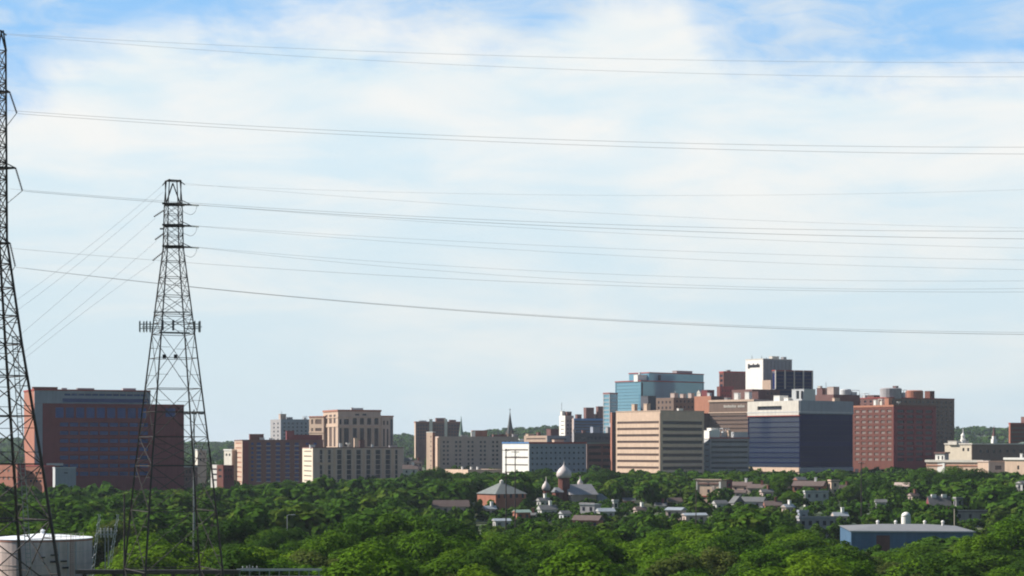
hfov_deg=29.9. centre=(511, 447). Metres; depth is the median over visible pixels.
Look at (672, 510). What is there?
zinc roof shed
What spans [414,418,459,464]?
brown slab tower
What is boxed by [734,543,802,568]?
tree
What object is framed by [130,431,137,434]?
window
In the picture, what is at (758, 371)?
white bank tower
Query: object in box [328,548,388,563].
tree
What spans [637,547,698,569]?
tree
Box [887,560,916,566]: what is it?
tree
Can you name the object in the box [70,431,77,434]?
window
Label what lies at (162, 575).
tree
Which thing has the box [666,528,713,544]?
tree
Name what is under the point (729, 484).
brick row house
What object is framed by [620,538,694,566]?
tree
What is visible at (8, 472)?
pink annex
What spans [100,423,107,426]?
window
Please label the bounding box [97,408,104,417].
tall window
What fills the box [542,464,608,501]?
domed church
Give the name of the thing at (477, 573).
tree
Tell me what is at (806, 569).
tree
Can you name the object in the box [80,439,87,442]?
window
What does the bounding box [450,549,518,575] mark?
tree
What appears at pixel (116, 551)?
tree
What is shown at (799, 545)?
tree
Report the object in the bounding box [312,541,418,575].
tree
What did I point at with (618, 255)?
power line
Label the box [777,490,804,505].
tree
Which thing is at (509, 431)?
church spire
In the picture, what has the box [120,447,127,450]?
window
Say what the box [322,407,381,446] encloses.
arched beige tower
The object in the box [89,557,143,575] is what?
tree
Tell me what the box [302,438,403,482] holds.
long beige office
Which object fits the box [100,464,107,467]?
window
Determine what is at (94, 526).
tree
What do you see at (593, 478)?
tree
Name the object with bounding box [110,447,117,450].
window
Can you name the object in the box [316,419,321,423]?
window
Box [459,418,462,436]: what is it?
green spire
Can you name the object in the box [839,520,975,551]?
blue warehouse
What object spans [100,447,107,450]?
window
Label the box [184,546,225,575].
tree
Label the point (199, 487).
tree
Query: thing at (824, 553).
tree
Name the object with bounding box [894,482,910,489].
tan roof house
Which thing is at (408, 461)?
house
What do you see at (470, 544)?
tree
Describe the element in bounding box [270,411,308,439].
grey tower
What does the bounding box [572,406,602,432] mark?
blue glass annex
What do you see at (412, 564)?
tree
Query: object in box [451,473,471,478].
tree
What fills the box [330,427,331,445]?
window
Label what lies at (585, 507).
terrace house
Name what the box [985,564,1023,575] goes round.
tree
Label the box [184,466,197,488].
strip window office
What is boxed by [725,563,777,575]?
tree
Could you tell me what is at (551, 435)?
cream roofline block
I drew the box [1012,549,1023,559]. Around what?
tree
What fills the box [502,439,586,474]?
white office block
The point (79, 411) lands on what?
tall window
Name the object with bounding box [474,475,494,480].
tree
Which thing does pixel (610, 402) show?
blue glass wing
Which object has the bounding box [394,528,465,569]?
tree
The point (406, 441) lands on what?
distant wood
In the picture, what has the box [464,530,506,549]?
tree
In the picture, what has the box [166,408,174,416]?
tall window
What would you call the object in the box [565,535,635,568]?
tree
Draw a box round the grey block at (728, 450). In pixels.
[704,428,748,472]
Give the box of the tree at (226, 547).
[213,543,262,559]
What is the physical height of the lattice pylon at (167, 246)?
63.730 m
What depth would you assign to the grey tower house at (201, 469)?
1151.01 m
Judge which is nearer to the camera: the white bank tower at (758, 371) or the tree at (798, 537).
the tree at (798, 537)
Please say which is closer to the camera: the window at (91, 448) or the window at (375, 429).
the window at (91, 448)
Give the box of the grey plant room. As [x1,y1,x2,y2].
[52,467,75,486]
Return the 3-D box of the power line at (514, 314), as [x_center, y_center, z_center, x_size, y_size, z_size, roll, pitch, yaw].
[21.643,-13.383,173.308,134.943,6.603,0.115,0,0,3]
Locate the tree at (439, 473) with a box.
[412,466,451,479]
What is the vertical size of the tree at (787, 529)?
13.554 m
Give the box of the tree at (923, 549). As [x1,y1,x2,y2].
[885,543,940,560]
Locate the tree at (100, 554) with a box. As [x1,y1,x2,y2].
[91,519,139,569]
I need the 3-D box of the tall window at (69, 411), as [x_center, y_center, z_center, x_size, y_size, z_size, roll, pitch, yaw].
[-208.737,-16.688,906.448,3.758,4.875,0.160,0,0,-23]
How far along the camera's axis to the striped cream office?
1112.76 m
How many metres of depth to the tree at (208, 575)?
267.52 m
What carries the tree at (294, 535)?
on the ground
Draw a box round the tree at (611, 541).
[603,538,627,548]
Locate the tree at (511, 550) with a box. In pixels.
[461,534,534,564]
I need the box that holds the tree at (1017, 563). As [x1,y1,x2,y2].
[1008,558,1023,568]
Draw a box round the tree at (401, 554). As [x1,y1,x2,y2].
[356,535,415,563]
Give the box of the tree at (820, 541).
[795,537,831,550]
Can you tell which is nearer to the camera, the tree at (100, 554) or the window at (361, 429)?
the tree at (100, 554)
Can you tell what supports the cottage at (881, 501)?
on the ground
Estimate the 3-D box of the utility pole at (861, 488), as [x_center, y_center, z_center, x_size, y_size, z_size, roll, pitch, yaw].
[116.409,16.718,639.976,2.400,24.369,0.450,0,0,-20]
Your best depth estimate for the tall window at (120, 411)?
915.79 m
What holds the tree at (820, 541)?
on the ground
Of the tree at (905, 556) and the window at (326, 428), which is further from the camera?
the window at (326, 428)
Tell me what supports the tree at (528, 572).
on the ground
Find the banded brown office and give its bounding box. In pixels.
[708,391,772,436]
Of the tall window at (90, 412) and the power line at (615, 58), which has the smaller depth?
the power line at (615, 58)
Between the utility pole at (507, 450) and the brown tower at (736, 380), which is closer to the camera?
the utility pole at (507, 450)
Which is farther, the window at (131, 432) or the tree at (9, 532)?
the window at (131, 432)
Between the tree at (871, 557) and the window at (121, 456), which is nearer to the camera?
the tree at (871, 557)
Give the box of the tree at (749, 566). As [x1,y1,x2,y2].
[726,562,761,574]
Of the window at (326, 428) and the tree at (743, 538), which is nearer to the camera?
the tree at (743, 538)
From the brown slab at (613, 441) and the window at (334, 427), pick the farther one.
the window at (334, 427)
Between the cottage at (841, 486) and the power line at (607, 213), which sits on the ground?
the cottage at (841, 486)
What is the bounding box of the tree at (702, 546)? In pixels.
[688,538,739,562]
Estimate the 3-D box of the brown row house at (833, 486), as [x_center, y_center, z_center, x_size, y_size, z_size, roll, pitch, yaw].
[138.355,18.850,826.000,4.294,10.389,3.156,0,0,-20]
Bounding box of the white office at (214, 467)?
[211,465,216,487]
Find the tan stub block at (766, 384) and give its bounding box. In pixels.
[762,380,771,389]
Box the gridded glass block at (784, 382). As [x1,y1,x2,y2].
[772,370,812,397]
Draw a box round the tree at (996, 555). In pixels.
[979,550,1023,573]
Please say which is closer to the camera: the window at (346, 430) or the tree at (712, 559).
the tree at (712, 559)
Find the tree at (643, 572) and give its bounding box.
[635,568,674,575]
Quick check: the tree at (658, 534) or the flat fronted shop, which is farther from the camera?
the flat fronted shop
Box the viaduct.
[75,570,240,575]
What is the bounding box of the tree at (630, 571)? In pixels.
[615,565,640,574]
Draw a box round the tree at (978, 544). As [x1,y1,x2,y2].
[952,534,1014,555]
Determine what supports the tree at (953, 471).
on the ground
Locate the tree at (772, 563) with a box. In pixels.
[728,550,797,570]
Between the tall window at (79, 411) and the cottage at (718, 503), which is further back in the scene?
the tall window at (79, 411)
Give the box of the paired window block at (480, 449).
[435,430,518,469]
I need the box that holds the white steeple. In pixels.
[991,428,996,442]
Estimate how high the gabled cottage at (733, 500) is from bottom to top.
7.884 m
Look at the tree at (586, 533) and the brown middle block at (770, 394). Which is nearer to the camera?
the tree at (586, 533)
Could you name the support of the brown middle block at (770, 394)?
on the ground
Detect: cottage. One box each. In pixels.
[512,510,530,519]
[530,508,537,516]
[622,498,635,503]
[632,502,647,512]
[654,499,667,511]
[666,498,682,503]
[711,500,728,509]
[728,496,744,504]
[734,490,747,496]
[759,485,773,495]
[763,497,782,507]
[793,477,806,480]
[839,481,848,488]
[874,499,886,508]
[906,489,920,499]
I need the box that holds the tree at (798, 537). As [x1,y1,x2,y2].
[777,532,830,547]
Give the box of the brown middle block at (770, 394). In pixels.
[732,389,779,400]
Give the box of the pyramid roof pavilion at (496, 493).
[477,479,526,509]
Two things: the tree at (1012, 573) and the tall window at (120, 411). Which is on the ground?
the tree at (1012, 573)
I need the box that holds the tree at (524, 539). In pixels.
[514,534,542,541]
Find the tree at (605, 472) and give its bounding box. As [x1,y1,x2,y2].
[589,468,620,479]
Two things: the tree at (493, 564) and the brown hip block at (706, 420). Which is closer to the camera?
the tree at (493, 564)
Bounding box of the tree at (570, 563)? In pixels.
[538,541,635,575]
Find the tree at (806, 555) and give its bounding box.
[773,551,852,575]
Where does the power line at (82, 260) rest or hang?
attached to the lattice pylon at (167, 246)
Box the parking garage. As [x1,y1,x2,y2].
[586,443,609,469]
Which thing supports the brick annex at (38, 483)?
on the ground
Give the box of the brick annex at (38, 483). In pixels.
[25,465,54,492]
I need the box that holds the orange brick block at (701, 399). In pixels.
[694,390,723,412]
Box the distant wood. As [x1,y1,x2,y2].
[0,425,1008,462]
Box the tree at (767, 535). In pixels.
[755,532,783,545]
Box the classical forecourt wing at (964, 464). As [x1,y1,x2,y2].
[925,460,989,471]
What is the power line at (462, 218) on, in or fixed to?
attached to the tall lattice pylon at (13, 464)
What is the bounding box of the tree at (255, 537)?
[243,527,294,545]
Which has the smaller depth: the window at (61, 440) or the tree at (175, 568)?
the tree at (175, 568)
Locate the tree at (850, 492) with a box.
[836,484,864,501]
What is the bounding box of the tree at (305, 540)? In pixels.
[287,535,318,549]
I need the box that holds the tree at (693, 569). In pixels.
[678,567,713,575]
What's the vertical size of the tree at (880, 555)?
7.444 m
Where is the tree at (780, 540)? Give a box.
[772,529,826,546]
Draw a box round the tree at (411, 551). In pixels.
[392,541,437,566]
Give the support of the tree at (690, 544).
on the ground
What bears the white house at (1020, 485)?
on the ground
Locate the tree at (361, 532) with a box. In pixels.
[325,516,386,546]
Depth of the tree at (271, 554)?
330.95 m
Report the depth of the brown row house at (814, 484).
828.33 m
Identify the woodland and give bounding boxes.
[0,464,1023,569]
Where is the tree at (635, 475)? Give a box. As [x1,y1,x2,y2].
[627,473,651,477]
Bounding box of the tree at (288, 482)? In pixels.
[280,480,295,487]
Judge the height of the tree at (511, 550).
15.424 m
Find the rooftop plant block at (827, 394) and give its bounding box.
[815,386,859,405]
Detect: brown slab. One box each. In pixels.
[610,412,615,472]
[860,386,954,451]
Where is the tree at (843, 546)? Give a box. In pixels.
[833,543,854,558]
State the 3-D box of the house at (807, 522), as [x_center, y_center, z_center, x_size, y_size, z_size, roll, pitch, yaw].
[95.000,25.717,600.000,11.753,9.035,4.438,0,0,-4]
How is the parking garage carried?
on the ground
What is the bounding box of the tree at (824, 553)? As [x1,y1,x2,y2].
[785,547,840,564]
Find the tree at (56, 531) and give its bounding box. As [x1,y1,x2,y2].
[47,529,81,535]
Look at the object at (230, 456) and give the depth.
1182.07 m
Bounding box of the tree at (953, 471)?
[941,465,970,479]
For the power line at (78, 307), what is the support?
attached to the tall lattice pylon at (13, 464)
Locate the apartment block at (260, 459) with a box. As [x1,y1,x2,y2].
[234,431,322,485]
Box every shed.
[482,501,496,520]
[492,518,511,526]
[664,507,687,519]
[681,513,707,522]
[781,500,794,511]
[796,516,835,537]
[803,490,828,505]
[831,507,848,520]
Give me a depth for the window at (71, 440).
907.44 m
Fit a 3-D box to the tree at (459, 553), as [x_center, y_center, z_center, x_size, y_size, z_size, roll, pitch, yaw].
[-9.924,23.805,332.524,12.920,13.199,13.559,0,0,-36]
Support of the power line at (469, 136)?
attached to the tall lattice pylon at (13, 464)
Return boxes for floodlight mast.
[184,410,203,565]
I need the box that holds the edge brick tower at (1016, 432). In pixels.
[1008,417,1023,442]
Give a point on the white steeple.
(993, 439)
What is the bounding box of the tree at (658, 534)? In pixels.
[631,531,674,549]
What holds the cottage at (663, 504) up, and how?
on the ground
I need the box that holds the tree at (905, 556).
[881,552,933,564]
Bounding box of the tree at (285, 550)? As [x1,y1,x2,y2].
[274,541,306,562]
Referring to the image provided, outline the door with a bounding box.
[876,535,889,551]
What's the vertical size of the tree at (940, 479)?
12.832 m
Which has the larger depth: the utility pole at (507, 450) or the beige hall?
the beige hall
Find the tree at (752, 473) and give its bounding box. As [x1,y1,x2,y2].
[746,470,758,476]
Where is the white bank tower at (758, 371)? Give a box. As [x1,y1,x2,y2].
[745,356,791,388]
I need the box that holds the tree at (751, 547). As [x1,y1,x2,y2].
[740,541,783,553]
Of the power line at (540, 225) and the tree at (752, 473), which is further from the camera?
the tree at (752, 473)
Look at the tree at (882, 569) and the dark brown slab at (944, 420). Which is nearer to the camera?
the tree at (882, 569)
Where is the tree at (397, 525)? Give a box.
[363,513,433,547]
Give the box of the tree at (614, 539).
[584,529,633,548]
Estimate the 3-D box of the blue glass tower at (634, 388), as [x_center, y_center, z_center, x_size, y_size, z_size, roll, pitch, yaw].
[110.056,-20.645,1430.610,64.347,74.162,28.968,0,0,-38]
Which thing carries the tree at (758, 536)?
on the ground
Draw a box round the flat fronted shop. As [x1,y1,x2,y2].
[695,479,726,504]
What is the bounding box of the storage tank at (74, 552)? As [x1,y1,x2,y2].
[0,529,92,575]
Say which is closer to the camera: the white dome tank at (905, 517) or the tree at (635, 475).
the white dome tank at (905, 517)
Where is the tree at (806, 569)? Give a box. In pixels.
[784,555,848,575]
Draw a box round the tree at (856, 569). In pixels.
[823,555,881,575]
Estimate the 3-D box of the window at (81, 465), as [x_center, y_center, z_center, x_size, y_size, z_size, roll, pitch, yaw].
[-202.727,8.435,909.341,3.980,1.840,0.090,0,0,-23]
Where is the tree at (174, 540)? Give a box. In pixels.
[155,529,191,563]
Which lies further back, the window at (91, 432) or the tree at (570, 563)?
the window at (91, 432)
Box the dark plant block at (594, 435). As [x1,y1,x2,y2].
[572,422,609,442]
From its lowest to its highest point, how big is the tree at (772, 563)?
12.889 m
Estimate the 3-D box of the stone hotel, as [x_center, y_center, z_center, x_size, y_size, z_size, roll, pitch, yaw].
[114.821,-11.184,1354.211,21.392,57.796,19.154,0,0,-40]
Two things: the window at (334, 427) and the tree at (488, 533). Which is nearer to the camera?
the tree at (488, 533)
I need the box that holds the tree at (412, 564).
[379,557,444,575]
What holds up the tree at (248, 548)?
on the ground
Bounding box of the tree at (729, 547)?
[690,537,746,555]
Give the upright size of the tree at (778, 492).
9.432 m
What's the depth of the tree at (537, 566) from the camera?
317.85 m
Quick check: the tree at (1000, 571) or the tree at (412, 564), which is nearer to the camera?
the tree at (412, 564)
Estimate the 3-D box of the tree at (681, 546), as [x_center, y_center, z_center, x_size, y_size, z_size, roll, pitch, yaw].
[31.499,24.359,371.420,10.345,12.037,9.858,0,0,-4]
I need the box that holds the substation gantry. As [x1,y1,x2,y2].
[90,514,118,575]
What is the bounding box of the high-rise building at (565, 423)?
[559,402,573,441]
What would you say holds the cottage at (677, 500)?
on the ground
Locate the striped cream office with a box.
[616,396,703,473]
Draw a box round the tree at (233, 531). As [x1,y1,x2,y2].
[192,518,266,554]
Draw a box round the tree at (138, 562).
[96,550,198,575]
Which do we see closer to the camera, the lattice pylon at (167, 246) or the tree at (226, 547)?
the lattice pylon at (167, 246)
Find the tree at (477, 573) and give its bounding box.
[455,563,496,575]
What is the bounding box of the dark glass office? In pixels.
[747,389,853,473]
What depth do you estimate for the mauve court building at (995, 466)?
1092.57 m
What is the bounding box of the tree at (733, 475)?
[722,472,742,480]
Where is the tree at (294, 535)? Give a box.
[262,528,309,541]
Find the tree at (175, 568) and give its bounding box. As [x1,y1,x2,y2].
[125,559,181,575]
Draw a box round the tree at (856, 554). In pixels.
[824,544,878,571]
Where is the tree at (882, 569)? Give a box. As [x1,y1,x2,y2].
[875,561,903,574]
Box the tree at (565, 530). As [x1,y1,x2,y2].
[550,528,583,543]
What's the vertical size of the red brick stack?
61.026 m
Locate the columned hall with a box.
[944,433,1023,460]
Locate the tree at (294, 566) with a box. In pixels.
[267,557,321,575]
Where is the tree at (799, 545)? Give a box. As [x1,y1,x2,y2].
[773,539,836,558]
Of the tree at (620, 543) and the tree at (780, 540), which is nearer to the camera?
the tree at (620, 543)
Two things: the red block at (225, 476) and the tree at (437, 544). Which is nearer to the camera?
the tree at (437, 544)
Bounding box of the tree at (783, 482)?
[770,473,792,493]
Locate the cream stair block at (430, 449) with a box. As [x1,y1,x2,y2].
[426,432,434,469]
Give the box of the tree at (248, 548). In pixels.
[225,545,285,558]
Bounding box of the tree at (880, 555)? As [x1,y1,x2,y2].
[871,553,902,572]
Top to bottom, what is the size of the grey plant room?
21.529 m
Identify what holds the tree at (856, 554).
on the ground
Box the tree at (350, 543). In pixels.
[311,532,359,555]
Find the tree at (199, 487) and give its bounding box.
[185,485,205,492]
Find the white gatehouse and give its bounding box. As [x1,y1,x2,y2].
[934,452,949,471]
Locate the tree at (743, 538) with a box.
[708,526,762,548]
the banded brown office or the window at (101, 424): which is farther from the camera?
the banded brown office
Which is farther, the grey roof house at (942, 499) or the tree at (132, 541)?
the grey roof house at (942, 499)
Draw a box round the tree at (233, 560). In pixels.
[205,543,293,575]
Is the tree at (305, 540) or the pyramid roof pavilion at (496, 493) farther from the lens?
the pyramid roof pavilion at (496, 493)
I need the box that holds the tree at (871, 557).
[857,550,883,572]
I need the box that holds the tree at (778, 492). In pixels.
[755,484,782,496]
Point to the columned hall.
(962, 449)
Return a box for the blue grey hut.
[797,510,808,515]
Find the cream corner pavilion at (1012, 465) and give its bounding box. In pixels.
[1003,454,1023,474]
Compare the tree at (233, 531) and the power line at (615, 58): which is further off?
the tree at (233, 531)
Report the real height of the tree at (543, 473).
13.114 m
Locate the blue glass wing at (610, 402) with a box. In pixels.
[603,393,617,432]
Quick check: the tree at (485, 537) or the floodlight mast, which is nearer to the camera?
the tree at (485, 537)
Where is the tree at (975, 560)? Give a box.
[946,551,1020,571]
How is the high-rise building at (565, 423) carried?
on the ground
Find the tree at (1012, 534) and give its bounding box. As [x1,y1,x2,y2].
[986,516,1023,552]
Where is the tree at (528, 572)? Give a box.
[505,566,543,575]
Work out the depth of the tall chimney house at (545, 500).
739.00 m
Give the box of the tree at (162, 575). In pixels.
[131,574,186,575]
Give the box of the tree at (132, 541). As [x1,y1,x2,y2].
[106,531,181,558]
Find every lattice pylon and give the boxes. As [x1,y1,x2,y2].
[0,30,60,575]
[123,179,223,575]
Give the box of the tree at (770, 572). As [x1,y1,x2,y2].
[735,565,790,575]
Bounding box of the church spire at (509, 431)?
[506,409,513,436]
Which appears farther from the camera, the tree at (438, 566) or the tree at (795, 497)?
the tree at (795, 497)
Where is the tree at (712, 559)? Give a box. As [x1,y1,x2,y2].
[693,545,740,575]
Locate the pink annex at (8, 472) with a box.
[0,465,24,487]
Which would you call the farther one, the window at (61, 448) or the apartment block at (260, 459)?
the apartment block at (260, 459)
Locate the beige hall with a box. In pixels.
[445,467,501,473]
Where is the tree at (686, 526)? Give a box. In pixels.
[654,521,707,539]
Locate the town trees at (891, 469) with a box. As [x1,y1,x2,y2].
[0,455,1019,488]
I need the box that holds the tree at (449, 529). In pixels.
[419,517,483,547]
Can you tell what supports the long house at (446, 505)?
on the ground
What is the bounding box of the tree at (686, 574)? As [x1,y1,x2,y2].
[669,571,708,575]
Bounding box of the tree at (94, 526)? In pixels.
[81,519,139,565]
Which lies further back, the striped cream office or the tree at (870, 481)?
the striped cream office
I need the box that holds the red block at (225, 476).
[217,465,233,488]
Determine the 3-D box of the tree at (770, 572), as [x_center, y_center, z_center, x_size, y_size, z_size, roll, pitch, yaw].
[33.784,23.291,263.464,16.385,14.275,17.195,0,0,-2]
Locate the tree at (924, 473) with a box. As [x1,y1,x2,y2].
[903,467,948,484]
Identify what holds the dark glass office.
on the ground
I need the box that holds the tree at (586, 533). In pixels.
[546,527,622,556]
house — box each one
[195,449,206,483]
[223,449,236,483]
[402,462,418,475]
[404,458,413,464]
[413,457,422,470]
[427,500,469,512]
[535,494,550,504]
[536,501,557,521]
[558,510,571,517]
[571,515,604,525]
[579,502,601,513]
[595,508,615,515]
[611,499,618,507]
[727,480,732,489]
[732,478,753,489]
[741,497,766,507]
[746,480,766,493]
[791,477,827,493]
[827,480,839,501]
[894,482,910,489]
[926,494,951,509]
[953,497,963,505]
[1016,481,1023,490]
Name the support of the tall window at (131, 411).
in the hospital block at (91, 435)
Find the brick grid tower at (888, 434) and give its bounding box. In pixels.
[853,398,935,472]
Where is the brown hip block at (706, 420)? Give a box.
[704,413,708,429]
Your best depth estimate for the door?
519.13 m
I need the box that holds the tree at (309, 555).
[286,548,346,575]
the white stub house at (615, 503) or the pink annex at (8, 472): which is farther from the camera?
the pink annex at (8, 472)
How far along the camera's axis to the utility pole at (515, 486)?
559.88 m
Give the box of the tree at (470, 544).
[431,534,485,560]
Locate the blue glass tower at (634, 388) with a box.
[615,371,704,410]
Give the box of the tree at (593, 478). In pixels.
[584,476,606,483]
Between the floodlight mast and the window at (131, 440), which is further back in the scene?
the window at (131, 440)
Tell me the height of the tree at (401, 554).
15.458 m
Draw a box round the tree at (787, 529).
[763,524,798,544]
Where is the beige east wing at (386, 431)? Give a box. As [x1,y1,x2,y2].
[381,416,393,446]
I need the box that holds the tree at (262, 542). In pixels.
[248,539,271,548]
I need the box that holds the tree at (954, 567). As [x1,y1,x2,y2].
[880,551,984,575]
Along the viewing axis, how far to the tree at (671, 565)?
297.49 m
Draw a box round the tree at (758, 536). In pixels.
[715,527,764,543]
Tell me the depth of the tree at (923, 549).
422.16 m
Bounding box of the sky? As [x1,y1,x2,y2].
[0,0,1023,441]
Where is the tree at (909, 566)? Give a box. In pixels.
[884,558,951,575]
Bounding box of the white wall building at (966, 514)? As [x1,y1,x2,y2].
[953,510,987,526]
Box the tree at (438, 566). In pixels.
[402,555,477,575]
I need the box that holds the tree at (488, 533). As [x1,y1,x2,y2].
[476,532,505,541]
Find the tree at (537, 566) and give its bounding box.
[520,559,549,574]
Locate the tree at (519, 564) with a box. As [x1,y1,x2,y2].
[495,551,550,572]
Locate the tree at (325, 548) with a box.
[300,530,349,563]
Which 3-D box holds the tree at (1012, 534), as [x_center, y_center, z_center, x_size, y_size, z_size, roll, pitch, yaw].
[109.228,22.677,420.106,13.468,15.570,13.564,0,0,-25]
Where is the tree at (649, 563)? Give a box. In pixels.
[635,552,692,575]
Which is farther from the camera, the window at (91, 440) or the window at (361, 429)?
the window at (361, 429)
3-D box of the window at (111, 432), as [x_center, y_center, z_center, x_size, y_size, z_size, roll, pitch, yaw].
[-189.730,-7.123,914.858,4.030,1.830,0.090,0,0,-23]
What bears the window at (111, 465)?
in the hospital block at (91, 435)
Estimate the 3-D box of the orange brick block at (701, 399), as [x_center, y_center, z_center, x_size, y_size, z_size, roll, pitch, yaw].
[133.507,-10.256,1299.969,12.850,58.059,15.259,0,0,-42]
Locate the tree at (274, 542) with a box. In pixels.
[256,532,290,553]
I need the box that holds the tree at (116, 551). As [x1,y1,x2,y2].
[102,546,122,569]
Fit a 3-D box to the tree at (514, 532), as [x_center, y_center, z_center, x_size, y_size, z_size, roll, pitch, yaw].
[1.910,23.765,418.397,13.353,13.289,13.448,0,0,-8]
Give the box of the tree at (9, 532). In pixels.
[0,527,23,536]
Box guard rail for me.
[237,569,321,575]
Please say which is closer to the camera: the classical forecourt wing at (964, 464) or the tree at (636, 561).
the tree at (636, 561)
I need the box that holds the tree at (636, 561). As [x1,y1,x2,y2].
[619,555,642,571]
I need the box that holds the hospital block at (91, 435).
[23,387,183,490]
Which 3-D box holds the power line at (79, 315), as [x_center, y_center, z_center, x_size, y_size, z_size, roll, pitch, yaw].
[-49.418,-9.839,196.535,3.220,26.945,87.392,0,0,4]
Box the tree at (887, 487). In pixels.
[878,483,906,499]
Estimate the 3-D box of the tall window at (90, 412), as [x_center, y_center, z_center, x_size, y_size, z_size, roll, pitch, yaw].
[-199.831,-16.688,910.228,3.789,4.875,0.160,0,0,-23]
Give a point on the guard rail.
(289, 570)
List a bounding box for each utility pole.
[123,494,124,567]
[502,449,509,529]
[515,450,518,526]
[860,462,862,524]
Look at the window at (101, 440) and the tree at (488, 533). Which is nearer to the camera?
the tree at (488, 533)
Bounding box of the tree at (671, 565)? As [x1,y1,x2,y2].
[645,552,718,575]
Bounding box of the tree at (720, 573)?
[711,567,725,575]
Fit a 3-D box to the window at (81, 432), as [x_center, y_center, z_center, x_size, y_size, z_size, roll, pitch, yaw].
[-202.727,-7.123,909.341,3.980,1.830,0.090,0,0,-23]
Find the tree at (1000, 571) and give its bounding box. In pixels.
[985,566,1023,575]
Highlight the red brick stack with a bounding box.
[717,386,733,399]
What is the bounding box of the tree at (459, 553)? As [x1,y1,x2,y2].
[424,547,471,571]
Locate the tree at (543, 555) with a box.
[529,538,576,565]
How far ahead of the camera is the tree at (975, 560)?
386.91 m
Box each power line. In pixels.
[0,192,162,322]
[0,244,152,370]
[0,263,151,378]
[5,34,895,76]
[5,185,162,307]
[8,110,892,146]
[12,248,893,291]
[13,221,151,340]
[16,189,888,230]
[17,34,1021,62]
[17,267,1023,334]
[25,191,1011,238]
[28,114,969,153]
[70,273,1023,332]
[185,183,1000,227]
[199,185,997,195]
[199,226,1023,269]
[201,247,855,280]
[205,226,997,259]
[205,248,1023,288]
[207,205,1005,247]
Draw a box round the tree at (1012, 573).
[1003,571,1018,575]
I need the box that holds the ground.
[10,435,1007,574]
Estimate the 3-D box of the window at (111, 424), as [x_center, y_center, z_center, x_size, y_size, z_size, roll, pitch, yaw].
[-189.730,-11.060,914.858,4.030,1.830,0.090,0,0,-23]
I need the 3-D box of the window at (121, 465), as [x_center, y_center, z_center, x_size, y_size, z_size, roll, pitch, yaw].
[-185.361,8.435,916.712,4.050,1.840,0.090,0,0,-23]
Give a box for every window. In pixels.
[56,407,63,417]
[60,431,67,434]
[60,439,67,442]
[60,447,67,450]
[66,407,73,417]
[70,423,77,426]
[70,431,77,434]
[70,439,77,442]
[70,447,77,450]
[76,408,83,417]
[80,423,87,426]
[80,431,87,434]
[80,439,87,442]
[80,447,87,450]
[80,464,87,467]
[80,472,87,475]
[86,408,94,417]
[90,423,97,426]
[90,431,97,434]
[90,439,97,442]
[90,447,97,450]
[90,464,97,467]
[90,472,97,475]
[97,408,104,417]
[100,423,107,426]
[100,431,107,434]
[100,439,107,442]
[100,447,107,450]
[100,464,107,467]
[100,472,107,475]
[107,408,114,417]
[110,423,117,426]
[110,431,117,434]
[110,439,117,442]
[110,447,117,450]
[110,464,117,467]
[117,408,124,417]
[120,423,127,426]
[120,431,127,434]
[120,439,127,442]
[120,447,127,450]
[120,455,127,458]
[120,464,127,467]
[128,408,135,417]
[130,423,137,426]
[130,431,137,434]
[130,439,137,442]
[138,408,145,417]
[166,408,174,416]
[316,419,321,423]
[326,428,327,445]
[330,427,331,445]
[334,427,335,445]
[344,428,348,445]
[353,428,356,445]
[360,428,363,439]
[367,428,370,445]
[374,428,377,445]
[383,429,384,445]
[773,373,774,388]
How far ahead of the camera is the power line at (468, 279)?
180.93 m
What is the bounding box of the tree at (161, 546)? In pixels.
[111,538,197,569]
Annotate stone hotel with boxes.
[656,392,694,410]
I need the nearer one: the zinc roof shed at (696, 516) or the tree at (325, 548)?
the tree at (325, 548)
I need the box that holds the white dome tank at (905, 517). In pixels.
[901,512,910,523]
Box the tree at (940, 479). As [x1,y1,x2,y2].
[932,474,961,484]
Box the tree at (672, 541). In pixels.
[660,536,685,546]
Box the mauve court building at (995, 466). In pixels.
[977,461,1004,473]
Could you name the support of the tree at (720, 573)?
on the ground
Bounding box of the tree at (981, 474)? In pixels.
[956,468,995,479]
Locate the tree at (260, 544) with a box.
[245,541,270,550]
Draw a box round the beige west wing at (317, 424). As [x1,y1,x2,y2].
[309,416,325,446]
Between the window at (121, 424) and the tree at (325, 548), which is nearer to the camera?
the tree at (325, 548)
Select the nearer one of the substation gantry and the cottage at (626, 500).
the substation gantry
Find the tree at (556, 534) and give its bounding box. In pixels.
[535,523,599,543]
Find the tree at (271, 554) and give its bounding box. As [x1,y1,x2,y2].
[248,547,319,564]
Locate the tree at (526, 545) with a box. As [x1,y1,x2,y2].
[506,533,547,555]
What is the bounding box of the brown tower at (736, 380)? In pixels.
[719,370,745,389]
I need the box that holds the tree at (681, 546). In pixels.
[671,543,689,552]
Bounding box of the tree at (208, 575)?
[190,574,226,575]
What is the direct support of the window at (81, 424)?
in the hospital block at (91, 435)
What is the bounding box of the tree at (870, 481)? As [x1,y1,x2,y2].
[847,476,892,505]
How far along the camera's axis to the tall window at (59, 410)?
904.57 m
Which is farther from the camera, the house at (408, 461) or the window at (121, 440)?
the house at (408, 461)
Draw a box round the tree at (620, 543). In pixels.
[616,541,638,555]
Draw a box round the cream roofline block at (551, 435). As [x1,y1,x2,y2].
[524,429,569,441]
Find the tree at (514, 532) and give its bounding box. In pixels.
[502,527,548,542]
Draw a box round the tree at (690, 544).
[677,531,741,553]
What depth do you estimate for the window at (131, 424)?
918.59 m
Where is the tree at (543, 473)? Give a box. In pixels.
[527,468,556,480]

